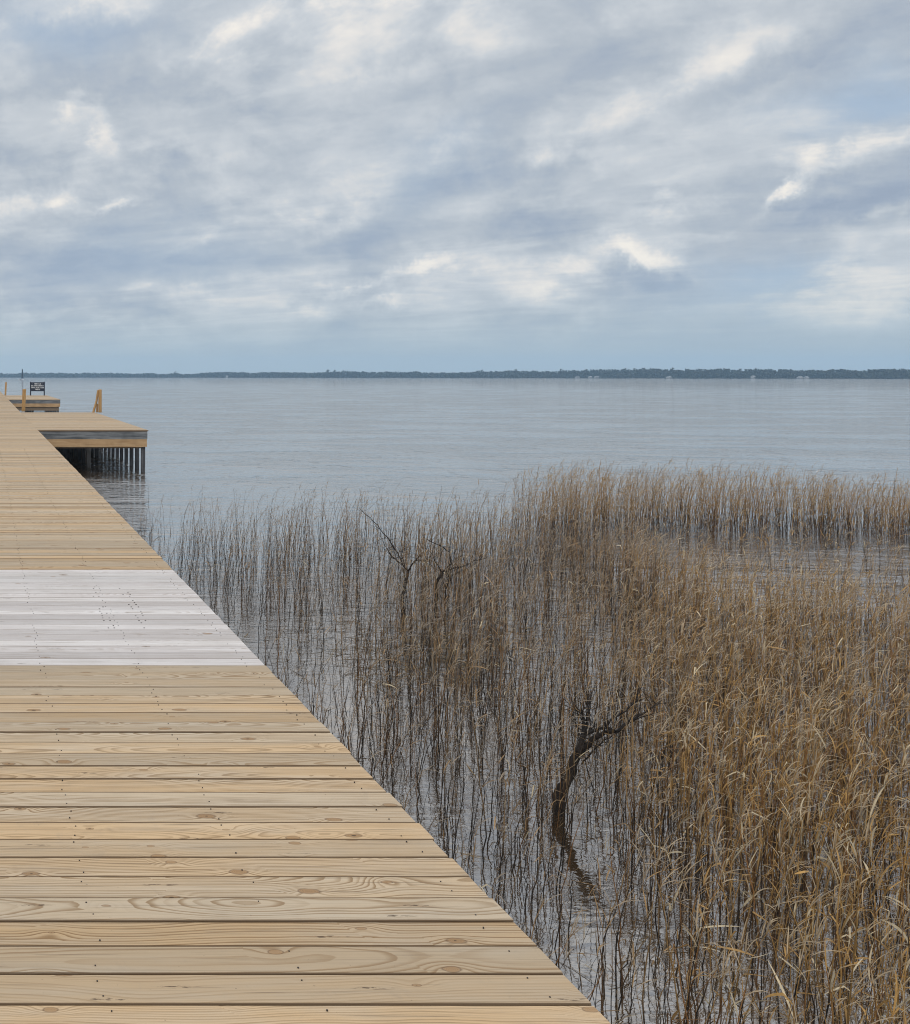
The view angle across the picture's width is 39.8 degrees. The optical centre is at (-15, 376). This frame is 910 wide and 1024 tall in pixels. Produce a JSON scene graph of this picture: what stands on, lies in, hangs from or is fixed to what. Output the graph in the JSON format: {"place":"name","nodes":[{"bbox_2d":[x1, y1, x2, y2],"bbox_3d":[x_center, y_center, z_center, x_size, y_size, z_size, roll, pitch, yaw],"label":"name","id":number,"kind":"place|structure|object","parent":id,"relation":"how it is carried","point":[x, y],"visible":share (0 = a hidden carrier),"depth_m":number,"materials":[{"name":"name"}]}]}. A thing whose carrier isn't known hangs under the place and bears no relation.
{"place":"outdoors","nodes":[
{"label":"outdoors","id":0,"kind":"place"},
{"bbox_2d":[0,378,909,1023],"bbox_3d":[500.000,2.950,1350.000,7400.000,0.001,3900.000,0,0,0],"label":"lake water","id":1,"kind":"structure","parent":0,"point":[224,442],"depth_m":20.01,"materials":[{"name":"grey liquid"}]},
{"bbox_2d":[0,391,610,1023],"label":"wooden pier","id":2,"kind":"structure","parent":1,"relation":"in","point":[206,817],"depth_m":3.91,"materials":[{"name":"brown wood"}]},
{"bbox_2d":[22,389,25,411],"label":"wooden post","id":3,"kind":"object","parent":2,"relation":"on","point":[23,399],"visible":1,"depth_m":50.47,"materials":[{"name":"orange wood"}]},
{"bbox_2d":[30,382,44,394],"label":"notice sign","id":4,"kind":"object","parent":2,"relation":"on","point":[37,386],"visible":1,"depth_m":92.33,"materials":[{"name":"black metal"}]},
{"bbox_2d":[92,389,101,412],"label":"wooden post","id":5,"kind":"object","parent":2,"relation":"on","point":[98,407],"visible":1,"depth_m":49.10,"materials":[{"name":"orange wood"}]},
{"bbox_2d":[349,501,441,615],"bbox_3d":[5.075,2.460,13.325,1.146,1.984,0.513,0,0,0],"label":"dead shrub","id":6,"kind":"object","parent":1,"relation":"in","point":[406,579],"visible":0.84,"depth_m":13.29,"materials":[{"name":"brown plant"}]},
{"bbox_2d":[424,530,485,619],"bbox_3d":[5.603,2.626,13.065,0.822,1.656,0.468,0,0,0],"label":"dead shrub","id":7,"kind":"object","parent":1,"relation":"in","point":[440,577],"visible":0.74,"depth_m":13.09,"materials":[{"name":"brown plant"}]},
{"bbox_2d":[124,456,909,1023],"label":"reed bed","id":8,"kind":"object","parent":1,"relation":"in","point":[690,612],"visible":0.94,"depth_m":8.46,"materials":[{"name":"brown plant"}]},
{"bbox_2d":[531,667,673,815],"bbox_3d":[4.131,2.715,7.276,0.846,1.479,0.582,0,0,0],"label":"dead shrub","id":9,"kind":"object","parent":1,"relation":"in","point":[581,739],"visible":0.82,"depth_m":7.27,"materials":[{"name":"brown plant"}]},
{"bbox_2d":[0,377,909,378],"bbox_3d":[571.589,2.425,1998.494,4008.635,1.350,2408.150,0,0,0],"label":"shore ground","id":10,"kind":"structure","parent":0,"point":[666,378],"depth_m":1324.81,"materials":[{"name":"green plant"}]},
{"bbox_2d":[0,367,909,378],"bbox_3d":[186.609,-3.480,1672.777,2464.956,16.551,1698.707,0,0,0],"label":"wood","id":11,"kind":"object","parent":10,"relation":"on","point":[894,373],"visible":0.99,"depth_m":1527.45,"materials":[{"name":"green plant"}]},
{"bbox_2d":[0,0,909,374],"label":"sky","id":12,"kind":"structure","parent":0,"point":[187,186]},
{"bbox_2d":[162,554,906,1017],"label":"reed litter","id":13,"kind":"object","parent":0,"point":[472,690],"visible":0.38,"depth_m":11.11,"materials":[{"name":"brown plant"}]}
]}

